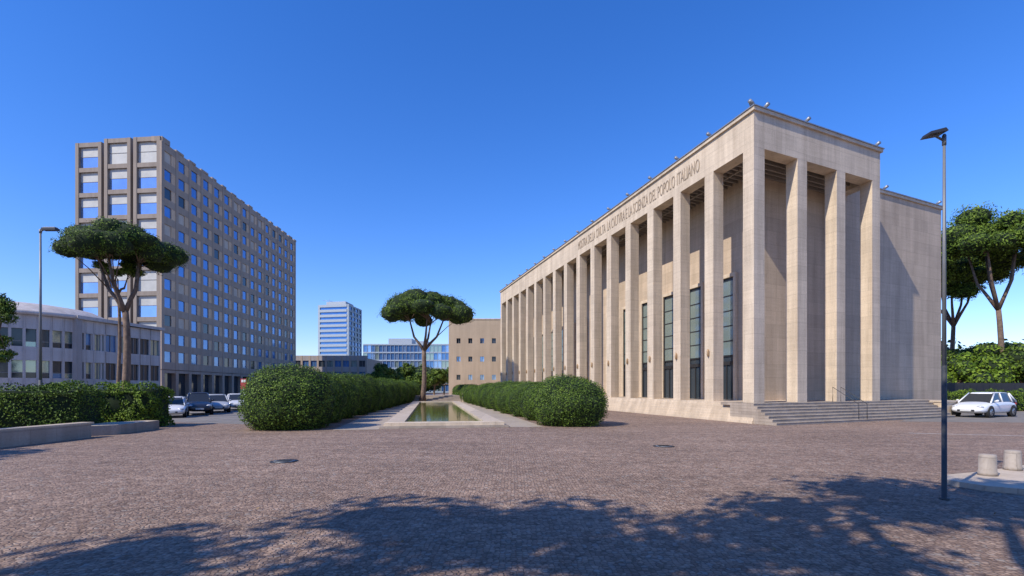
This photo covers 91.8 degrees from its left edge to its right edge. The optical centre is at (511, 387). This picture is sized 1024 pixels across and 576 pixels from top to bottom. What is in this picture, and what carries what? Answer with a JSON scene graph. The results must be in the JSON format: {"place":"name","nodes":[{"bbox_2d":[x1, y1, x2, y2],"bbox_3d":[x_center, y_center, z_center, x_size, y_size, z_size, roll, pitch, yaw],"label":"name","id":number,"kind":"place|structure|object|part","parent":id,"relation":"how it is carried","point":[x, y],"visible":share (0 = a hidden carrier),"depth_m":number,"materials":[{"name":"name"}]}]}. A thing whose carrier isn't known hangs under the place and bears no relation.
{"place":"outdoors","nodes":[
{"label":"outdoors","id":0,"kind":"place"},
{"bbox_2d":[0,422,93,447],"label":"stone wall","id":1,"kind":"structure","parent":0,"point":[22,436],"depth_m":17.98,"materials":[{"name":"grey stone"}]},
{"bbox_2d":[75,136,295,397],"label":"office tower","id":2,"kind":"structure","parent":0,"point":[220,307],"depth_m":94.53,"materials":[{"name":"beige concrete"}]},
{"bbox_2d":[171,394,437,423],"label":"road","id":3,"kind":"structure","parent":0,"point":[223,417],"depth_m":33.49,"materials":[{"name":"grey asphalt"}]},
{"bbox_2d":[0,293,20,362],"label":"pine tree","id":4,"kind":"object","parent":3,"relation":"on","point":[7,310],"visible":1,"depth_m":32.06,"materials":[{"name":"green plant"}]},
{"bbox_2d":[49,215,191,388],"bbox_3d":[-25.070,-4.267,32.055,6.519,12.569,7.281,0,0,29],"label":"pine tree","id":5,"kind":"object","parent":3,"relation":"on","point":[99,240],"visible":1,"depth_m":30.76,"materials":[{"name":"green plant"}]},
{"bbox_2d":[169,396,189,416],"bbox_3d":[-23.392,1.318,34.286,1.935,1.468,4.080,0,0,-30],"label":"parked car","id":6,"kind":"object","parent":3,"relation":"on","point":[179,404],"visible":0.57,"depth_m":33.47,"materials":[{"name":"white paint"}]},
{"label":"windows","id":7,"kind":"part","parent":6,"relation":"part of","materials":[{"name":"black glass"}]},
{"bbox_2d":[186,392,214,414],"bbox_3d":[-23.890,1.196,37.786,2.037,1.730,4.295,0,0,-35],"label":"parked car","id":8,"kind":"object","parent":3,"relation":"on","point":[199,401],"visible":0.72,"depth_m":36.81,"materials":[{"name":"blue paint"}]},
{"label":"windows","id":9,"kind":"part","parent":8,"relation":"part of","materials":[{"name":"black glass"}]},
{"bbox_2d":[203,394,230,412],"bbox_3d":[-24.590,1.282,41.286,2.037,1.545,4.295,0,0,-35],"label":"parked car","id":10,"kind":"object","parent":3,"relation":"on","point":[220,402],"visible":0.59,"depth_m":40.39,"materials":[{"name":"grey paint"}]},
{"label":"windows","id":11,"kind":"part","parent":10,"relation":"part of","materials":[{"name":"black glass"}]},
{"bbox_2d":[227,393,244,407],"bbox_3d":[-25.290,1.282,45.586,2.037,1.545,4.295,0,0,-35],"label":"parked car","id":12,"kind":"object","parent":3,"relation":"on","point":[235,399],"visible":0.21,"depth_m":44.54,"materials":[{"name":"grey paint"}]},
{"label":"windows","id":13,"kind":"part","parent":12,"relation":"part of","materials":[{"name":"black glass"}]},
{"bbox_2d":[241,379,246,389],"bbox_3d":[-26.200,0.550,48.490,0.600,2.900,0.100,0,0,0],"label":"road sign","id":14,"kind":"object","parent":3,"relation":"on","point":[242,384],"visible":0.43,"depth_m":48.45,"materials":[{"name":"metal"}]},
{"bbox_2d":[370,363,388,377],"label":"background tree","id":15,"kind":"object","parent":3,"relation":"on","point":[380,370],"visible":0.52,"depth_m":137.31,"materials":[{"name":"green plant"}]},
{"bbox_2d":[381,367,405,379],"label":"background tree","id":16,"kind":"object","parent":3,"relation":"on","point":[391,373],"visible":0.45,"depth_m":118.19,"materials":[{"name":"green plant"}]},
{"bbox_2d":[396,363,417,378],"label":"background tree","id":17,"kind":"object","parent":3,"relation":"on","point":[406,370],"visible":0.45,"depth_m":124.37,"materials":[{"name":"green plant"}]},
{"bbox_2d":[406,372,431,388],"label":"background tree","id":18,"kind":"object","parent":3,"relation":"on","point":[417,378],"visible":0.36,"depth_m":109.34,"materials":[{"name":"green plant"}]},
{"bbox_2d":[318,299,361,355],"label":"office tower","id":19,"kind":"structure","parent":0,"point":[339,328],"depth_m":298.82,"materials":[{"name":"blue concrete"}]},
{"bbox_2d":[363,339,448,392],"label":"glass office building","id":20,"kind":"structure","parent":0,"point":[394,354],"depth_m":210.30,"materials":[{"name":"blue glass"}]},
{"bbox_2d":[334,402,542,429],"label":"pavement","id":21,"kind":"structure","parent":0,"point":[374,421],"depth_m":31.31,"materials":[{"name":"beige stone"}]},
{"bbox_2d":[449,318,499,394],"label":"beige building","id":22,"kind":"structure","parent":0,"point":[474,352],"depth_m":98.00,"materials":[{"name":"beige paint"}]},
{"bbox_2d":[0,393,1023,575],"bbox_3d":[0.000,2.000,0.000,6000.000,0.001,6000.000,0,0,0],"label":"ground","id":23,"kind":"structure","parent":0,"point":[186,495],"depth_m":8.66,"materials":[{"name":"grey stone"}]},
{"bbox_2d":[38,227,59,389],"bbox_3d":[-23.402,-3.045,25.000,1.004,10.090,0.300,0,0,0],"label":"street lamp","id":24,"kind":"object","parent":23,"relation":"on","point":[40,381],"visible":0.66,"depth_m":24.96,"materials":[{"name":"metal"}]},
{"bbox_2d":[0,380,107,427],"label":"hedge","id":25,"kind":"object","parent":23,"relation":"on","point":[35,406],"visible":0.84,"depth_m":20.45,"materials":[{"name":"green plant"}]},
{"bbox_2d":[0,314,159,390],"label":"facade","id":26,"kind":"structure","parent":23,"relation":"on","point":[79,350],"depth_m":55.50,"materials":[{"name":"concrete"}]},
{"bbox_2d":[9,301,164,330],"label":"roof","id":27,"kind":"structure","parent":26,"relation":"on","point":[24,308],"depth_m":55.52,"materials":[{"name":"metal"}]},
{"bbox_2d":[13,379,175,426],"bbox_3d":[-21.320,0.809,25.409,7.004,2.508,3.185,0,0,0],"label":"hedge","id":28,"kind":"object","parent":23,"relation":"on","point":[132,402],"visible":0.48,"depth_m":24.68,"materials":[{"name":"green plant"}]},
{"bbox_2d":[91,420,158,435],"bbox_3d":[-17.950,1.790,22.400,2.100,0.420,3.600,0,0,0],"label":"stone planter","id":29,"kind":"object","parent":23,"relation":"on","point":[109,428],"visible":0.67,"depth_m":21.87,"materials":[{"name":"grey stone"}]},
{"bbox_2d":[269,459,297,462],"bbox_3d":[-6.200,1.988,13.500,0.720,0.024,0.720,0,0,0],"label":"manhole cover","id":30,"kind":"object","parent":23,"relation":"on","point":[285,461],"visible":1,"depth_m":13.41,"materials":[{"name":"metal"}]},
{"bbox_2d":[237,362,340,430],"bbox_3d":[-11.001,0.668,24.604,4.685,3.902,4.698,0,0,8],"label":"clipped bush","id":31,"kind":"object","parent":23,"relation":"on","point":[284,397],"visible":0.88,"depth_m":23.09,"materials":[{"name":"green plant"}]},
{"bbox_2d":[313,370,351,422],"bbox_3d":[-11.368,0.763,28.691,4.044,3.707,4.013,0,0,-28],"label":"clipped bush","id":32,"kind":"object","parent":23,"relation":"on","point":[341,391],"visible":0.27,"depth_m":28.53,"materials":[{"name":"green plant"}]},
{"bbox_2d":[296,356,381,375],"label":"grey office block","id":33,"kind":"structure","parent":23,"relation":"on","point":[353,365],"depth_m":158.06,"materials":[{"name":"beige concrete"}]},
{"bbox_2d":[324,371,361,418],"bbox_3d":[-11.749,0.706,32.808,3.674,3.682,3.669,0,0,-5],"label":"clipped bush","id":34,"kind":"object","parent":23,"relation":"on","point":[353,391],"visible":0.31,"depth_m":32.32,"materials":[{"name":"green plant"}]},
{"bbox_2d":[335,372,374,414],"bbox_3d":[-12.202,0.713,36.904,3.876,3.770,3.887,0,0,9],"label":"clipped bush","id":35,"kind":"object","parent":23,"relation":"on","point":[367,397],"visible":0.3,"depth_m":36.45,"materials":[{"name":"green plant"}]},
{"bbox_2d":[352,373,383,412],"bbox_3d":[-12.574,0.697,41.010,4.072,3.906,4.103,0,0,-18],"label":"clipped bush","id":36,"kind":"object","parent":23,"relation":"on","point":[376,389],"visible":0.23,"depth_m":40.59,"materials":[{"name":"green plant"}]},
{"bbox_2d":[376,378,392,409],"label":"clipped bush","id":37,"kind":"object","parent":23,"relation":"on","point":[387,397],"visible":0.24,"depth_m":44.64,"materials":[{"name":"green plant"}]},
{"bbox_2d":[378,377,397,407],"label":"clipped bush","id":38,"kind":"object","parent":23,"relation":"on","point":[391,387],"visible":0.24,"depth_m":48.66,"materials":[{"name":"green plant"}]},
{"bbox_2d":[379,378,403,406],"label":"clipped bush","id":39,"kind":"object","parent":23,"relation":"on","point":[399,392],"visible":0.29,"depth_m":52.97,"materials":[{"name":"green plant"}]},
{"bbox_2d":[390,378,405,404],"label":"clipped bush","id":40,"kind":"object","parent":23,"relation":"on","point":[403,393],"visible":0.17,"depth_m":57.09,"materials":[{"name":"green plant"}]},
{"bbox_2d":[397,379,413,402],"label":"clipped bush","id":41,"kind":"object","parent":23,"relation":"on","point":[408,385],"visible":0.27,"depth_m":65.21,"materials":[{"name":"green plant"}]},
{"bbox_2d":[401,383,410,403],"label":"clipped bush","id":42,"kind":"object","parent":23,"relation":"on","point":[408,395],"visible":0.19,"depth_m":60.99,"materials":[{"name":"green plant"}]},
{"bbox_2d":[402,380,415,401],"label":"clipped bush","id":43,"kind":"object","parent":23,"relation":"on","point":[414,392],"visible":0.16,"depth_m":69.42,"materials":[{"name":"green plant"}]},
{"bbox_2d":[385,364,442,391],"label":"distant trees","id":44,"kind":"object","parent":23,"relation":"on","point":[419,370],"depth_m":184.10,"materials":[{"name":"green plant"}]},
{"bbox_2d":[407,381,420,393],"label":"clipped bush","id":45,"kind":"object","parent":23,"relation":"on","point":[416,383],"visible":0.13,"depth_m":81.67,"materials":[{"name":"green plant"}]},
{"bbox_2d":[412,384,419,394],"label":"clipped bush","id":46,"kind":"object","parent":23,"relation":"on","point":[417,391],"visible":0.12,"depth_m":73.28,"materials":[{"name":"green plant"}]},
{"bbox_2d":[377,286,475,400],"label":"pine tree","id":47,"kind":"object","parent":23,"relation":"on","point":[420,307],"visible":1,"depth_m":67.12,"materials":[{"name":"green plant"}]},
{"bbox_2d":[410,395,463,401],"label":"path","id":48,"kind":"structure","parent":23,"relation":"on","point":[442,397],"depth_m":71.75,"materials":[{"name":"stone"}]},
{"bbox_2d":[427,368,448,394],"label":"background tree","id":49,"kind":"object","parent":23,"relation":"on","point":[436,376],"visible":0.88,"depth_m":118.27,"materials":[{"name":"green plant"}]},
{"bbox_2d":[435,367,448,394],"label":"background tree","id":50,"kind":"object","parent":23,"relation":"on","point":[447,382],"visible":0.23,"depth_m":129.78,"materials":[{"name":"green plant"}]},
{"bbox_2d":[379,401,508,428],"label":"reflecting pool","id":51,"kind":"structure","parent":23,"relation":"on","point":[433,414],"depth_m":29.78,"materials":[{"name":"stone"}]},
{"bbox_2d":[453,384,464,394],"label":"clipped bush","id":52,"kind":"object","parent":23,"relation":"on","point":[455,389],"visible":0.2,"depth_m":79.19,"materials":[{"name":"green plant"}]},
{"bbox_2d":[461,385,472,402],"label":"clipped bush","id":53,"kind":"object","parent":23,"relation":"on","point":[462,395],"visible":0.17,"depth_m":67.23,"materials":[{"name":"green plant"}]},
{"bbox_2d":[459,383,477,400],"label":"clipped bush","id":54,"kind":"object","parent":23,"relation":"on","point":[465,386],"visible":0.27,"depth_m":71.50,"materials":[{"name":"green plant"}]},
{"bbox_2d":[464,385,478,403],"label":"clipped bush","id":55,"kind":"object","parent":23,"relation":"on","point":[465,396],"visible":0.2,"depth_m":62.93,"materials":[{"name":"green plant"}]},
{"bbox_2d":[467,386,476,404],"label":"clipped bush","id":56,"kind":"object","parent":23,"relation":"on","point":[469,398],"visible":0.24,"depth_m":58.75,"materials":[{"name":"green plant"}]},
{"bbox_2d":[471,382,493,405],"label":"clipped bush","id":57,"kind":"object","parent":23,"relation":"on","point":[474,393],"visible":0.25,"depth_m":54.81,"materials":[{"name":"green plant"}]},
{"bbox_2d":[476,383,492,406],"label":"clipped bush","id":58,"kind":"object","parent":23,"relation":"on","point":[479,392],"visible":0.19,"depth_m":50.73,"materials":[{"name":"green plant"}]},
{"bbox_2d":[480,381,500,408],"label":"clipped bush","id":59,"kind":"object","parent":23,"relation":"on","point":[485,393],"visible":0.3,"depth_m":46.46,"materials":[{"name":"green plant"}]},
{"bbox_2d":[486,380,517,410],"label":"clipped bush","id":60,"kind":"object","parent":23,"relation":"on","point":[491,398],"visible":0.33,"depth_m":42.37,"materials":[{"name":"green plant"}]},
{"bbox_2d":[494,380,523,413],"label":"clipped bush","id":61,"kind":"object","parent":23,"relation":"on","point":[500,398],"visible":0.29,"depth_m":38.17,"materials":[{"name":"green plant"}]},
{"bbox_2d":[505,380,537,416],"bbox_3d":[1.424,0.962,35.012,3.849,3.041,3.860,0,0,-41],"label":"clipped bush","id":62,"kind":"object","parent":23,"relation":"on","point":[513,398],"visible":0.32,"depth_m":34.16,"materials":[{"name":"green plant"}]},
{"bbox_2d":[517,381,544,420],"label":"clipped bush","id":63,"kind":"object","parent":23,"relation":"on","point":[525,398],"visible":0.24,"depth_m":30.30,"materials":[{"name":"green plant"}]},
{"bbox_2d":[528,373,609,426],"bbox_3d":[3.037,0.873,26.790,4.447,3.378,4.481,0,0,-13],"label":"clipped bush","id":64,"kind":"object","parent":23,"relation":"on","point":[564,400],"visible":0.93,"depth_m":25.37,"materials":[{"name":"green plant"}]},
{"bbox_2d":[653,445,674,447],"bbox_3d":[5.200,1.988,17.000,0.720,0.024,0.720,0,0,0],"label":"manhole cover","id":65,"kind":"object","parent":23,"relation":"on","point":[666,446],"visible":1,"depth_m":16.84,"materials":[{"name":"metal"}]},
{"bbox_2d":[606,396,785,423],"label":"plinth","id":66,"kind":"structure","parent":23,"relation":"on","point":[703,409],"depth_m":34.51,"materials":[{"name":"stone"}]},
{"bbox_2d":[542,178,824,400],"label":"hall","id":67,"kind":"structure","parent":66,"relation":"on","point":[775,290],"depth_m":35.24,"materials":[{"name":"stone"}]},
{"bbox_2d":[542,272,737,399],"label":"windows","id":68,"kind":"structure","parent":67,"relation":"attached to","point":[730,338],"depth_m":38.34,"materials":[{"name":"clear glass"}]},
{"bbox_2d":[500,146,879,402],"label":"columns","id":69,"kind":"structure","parent":66,"relation":"on","point":[521,333],"depth_m":33.19,"materials":[{"name":"stone"}]},
{"bbox_2d":[500,349,708,375],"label":"column lanterns","id":70,"kind":"object","parent":69,"relation":"attached to","point":[608,362],"depth_m":45.06,"materials":[{"name":"gold metal"}]},
{"bbox_2d":[500,111,879,304],"bbox_3d":[11.601,-14.750,56.828,11.878,2.000,56.185,0,0,-16],"label":"architrave","id":71,"kind":"object","parent":69,"relation":"on","point":[780,141],"visible":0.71,"depth_m":32.07,"materials":[{"name":"stone"}]},
{"bbox_2d":[578,159,699,249],"bbox_3d":[9.645,-14.776,42.236,0.040,0.851,19.654,0,0,-16],"label":"inscription","id":72,"kind":"object","parent":71,"relation":"attached to","point":[583,244],"visible":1,"depth_m":39.28,"materials":[{"name":"grey stone"}]},
{"bbox_2d":[499,103,884,292],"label":"cornice","id":73,"kind":"structure","parent":71,"relation":"on","point":[789,119],"depth_m":32.04,"materials":[{"name":"stone"}]},
{"bbox_2d":[542,159,849,290],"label":"ceiling slats","id":74,"kind":"object","parent":71,"relation":"attached to","point":[775,171],"visible":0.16,"depth_m":34.24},
{"bbox_2d":[721,399,955,425],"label":"entrance steps","id":75,"kind":"structure","parent":23,"relation":"on","point":[778,413],"depth_m":29.45,"materials":[{"name":"stone"}]},
{"bbox_2d":[832,387,867,418],"bbox_3d":[20.427,0.880,30.036,0.830,1.900,1.859,0,0,-16],"label":"handrail","id":76,"kind":"object","parent":75,"relation":"on","point":[851,399],"visible":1,"depth_m":29.84,"materials":[{"name":"metal"}]},
{"bbox_2d":[845,188,941,399],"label":"block","id":77,"kind":"structure","parent":23,"relation":"on","point":[910,297],"depth_m":38.27,"materials":[{"name":"stone"}]},
{"bbox_2d":[506,99,941,284],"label":"roof floodlights","id":78,"kind":"object","parent":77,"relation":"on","point":[766,105],"visible":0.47,"depth_m":34.09,"materials":[{"name":"metal"}]},
{"bbox_2d":[909,399,958,414],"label":"stair wall","id":79,"kind":"structure","parent":23,"relation":"on","point":[950,403],"depth_m":34.72,"materials":[{"name":"stone"}]},
{"bbox_2d":[920,127,949,499],"bbox_3d":[7.620,-1.315,8.900,0.419,6.630,0.240,0,0,0],"label":"street lamp","id":80,"kind":"object","parent":23,"relation":"on","point":[937,133],"visible":1,"depth_m":8.88,"materials":[{"name":"metal"}]},
{"bbox_2d":[941,349,959,360],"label":"broadleaf tree","id":81,"kind":"object","parent":23,"relation":"on","point":[950,353],"visible":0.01,"depth_m":69.39,"materials":[{"name":"green plant"}]},
{"bbox_2d":[941,266,985,301],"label":"pine tree","id":82,"kind":"object","parent":23,"relation":"on","point":[956,288],"visible":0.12,"depth_m":65.28,"materials":[{"name":"green plant"}]},
{"bbox_2d":[941,352,1018,382],"bbox_3d":[51.101,-1.104,55.981,8.475,6.265,9.093,0,0,0],"label":"broadleaf tree","id":83,"kind":"object","parent":23,"relation":"on","point":[966,367],"visible":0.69,"depth_m":54.12,"materials":[{"name":"green plant"}]},
{"bbox_2d":[941,256,1018,350],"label":"pine tree","id":84,"kind":"object","parent":23,"relation":"on","point":[982,279],"visible":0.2,"depth_m":68.48,"materials":[{"name":"green plant"}]},
{"bbox_2d":[941,201,1023,353],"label":"pine tree","id":85,"kind":"object","parent":23,"relation":"on","point":[975,232],"visible":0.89,"depth_m":58.32,"materials":[{"name":"green plant"}]},
{"bbox_2d":[941,338,1023,352],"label":"distant trees","id":86,"kind":"object","parent":23,"relation":"on","point":[1019,344],"visible":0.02,"depth_m":83.35,"materials":[{"name":"green plant"}]},
{"bbox_2d":[947,382,1023,393],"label":"metal fence","id":87,"kind":"object","parent":23,"relation":"on","point":[979,387],"visible":0.14,"depth_m":45.22,"materials":[{"name":"black metal"}]},
{"bbox_2d":[947,388,1023,410],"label":"hedge","id":88,"kind":"object","parent":23,"relation":"on","point":[1017,395],"visible":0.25,"depth_m":42.67,"materials":[{"name":"green plant"}]},
{"bbox_2d":[957,342,1015,356],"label":"broadleaf tree","id":89,"kind":"object","parent":23,"relation":"on","point":[969,349],"visible":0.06,"depth_m":73.94,"materials":[{"name":"green plant"}]},
{"bbox_2d":[957,342,1023,382],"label":"broadleaf tree","id":90,"kind":"object","parent":23,"relation":"on","point":[988,348],"visible":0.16,"depth_m":59.41,"materials":[{"name":"green plant"}]},
{"bbox_2d":[977,247,1023,273],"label":"pine tree","id":91,"kind":"object","parent":23,"relation":"on","point":[1001,265],"visible":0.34,"depth_m":63.77,"materials":[{"name":"green plant"}]},
{"bbox_2d":[996,346,1023,382],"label":"broadleaf tree","id":92,"kind":"object","parent":23,"relation":"on","point":[1016,354],"visible":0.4,"depth_m":56.88,"materials":[{"name":"green plant"}]},
{"bbox_2d":[0,0,1023,355],"label":"sky","id":93,"kind":"structure","parent":0,"point":[448,147],"materials":[{"name":"blue"}]},
{"bbox_2d":[899,412,1023,422],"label":"side road","id":94,"kind":"structure","parent":0,"point":[997,417],"depth_m":31.37,"materials":[{"name":"grey asphalt"}]},
{"bbox_2d":[951,392,1016,417],"bbox_3d":[32.882,1.175,34.592,4.939,1.777,2.343,0,0,-25],"label":"parked car","id":95,"kind":"object","parent":94,"relation":"on","point":[988,404],"visible":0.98,"depth_m":33.93,"materials":[{"name":"white paint"}]},
{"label":"windows","id":96,"kind":"part","parent":95,"relation":"part of","materials":[{"name":"black glass"}]},
{"bbox_2d":[947,465,1023,494],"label":"sidewalk","id":97,"kind":"structure","parent":0,"point":[1008,481],"depth_m":10.02,"materials":[{"name":"grey concrete"}]},
{"bbox_2d":[977,454,997,476],"bbox_3d":[10.300,1.660,10.750,0.340,0.460,0.340,0,0,0],"label":"stone bollard","id":98,"kind":"object","parent":97,"relation":"on","point":[987,464],"visible":1,"depth_m":10.64,"materials":[{"name":"beige stone"}]},
{"bbox_2d":[1002,450,1022,470],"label":"stone bollard","id":99,"kind":"object","parent":97,"relation":"on","point":[1012,460],"visible":1,"depth_m":11.35,"materials":[{"name":"beige stone"}]}
]}

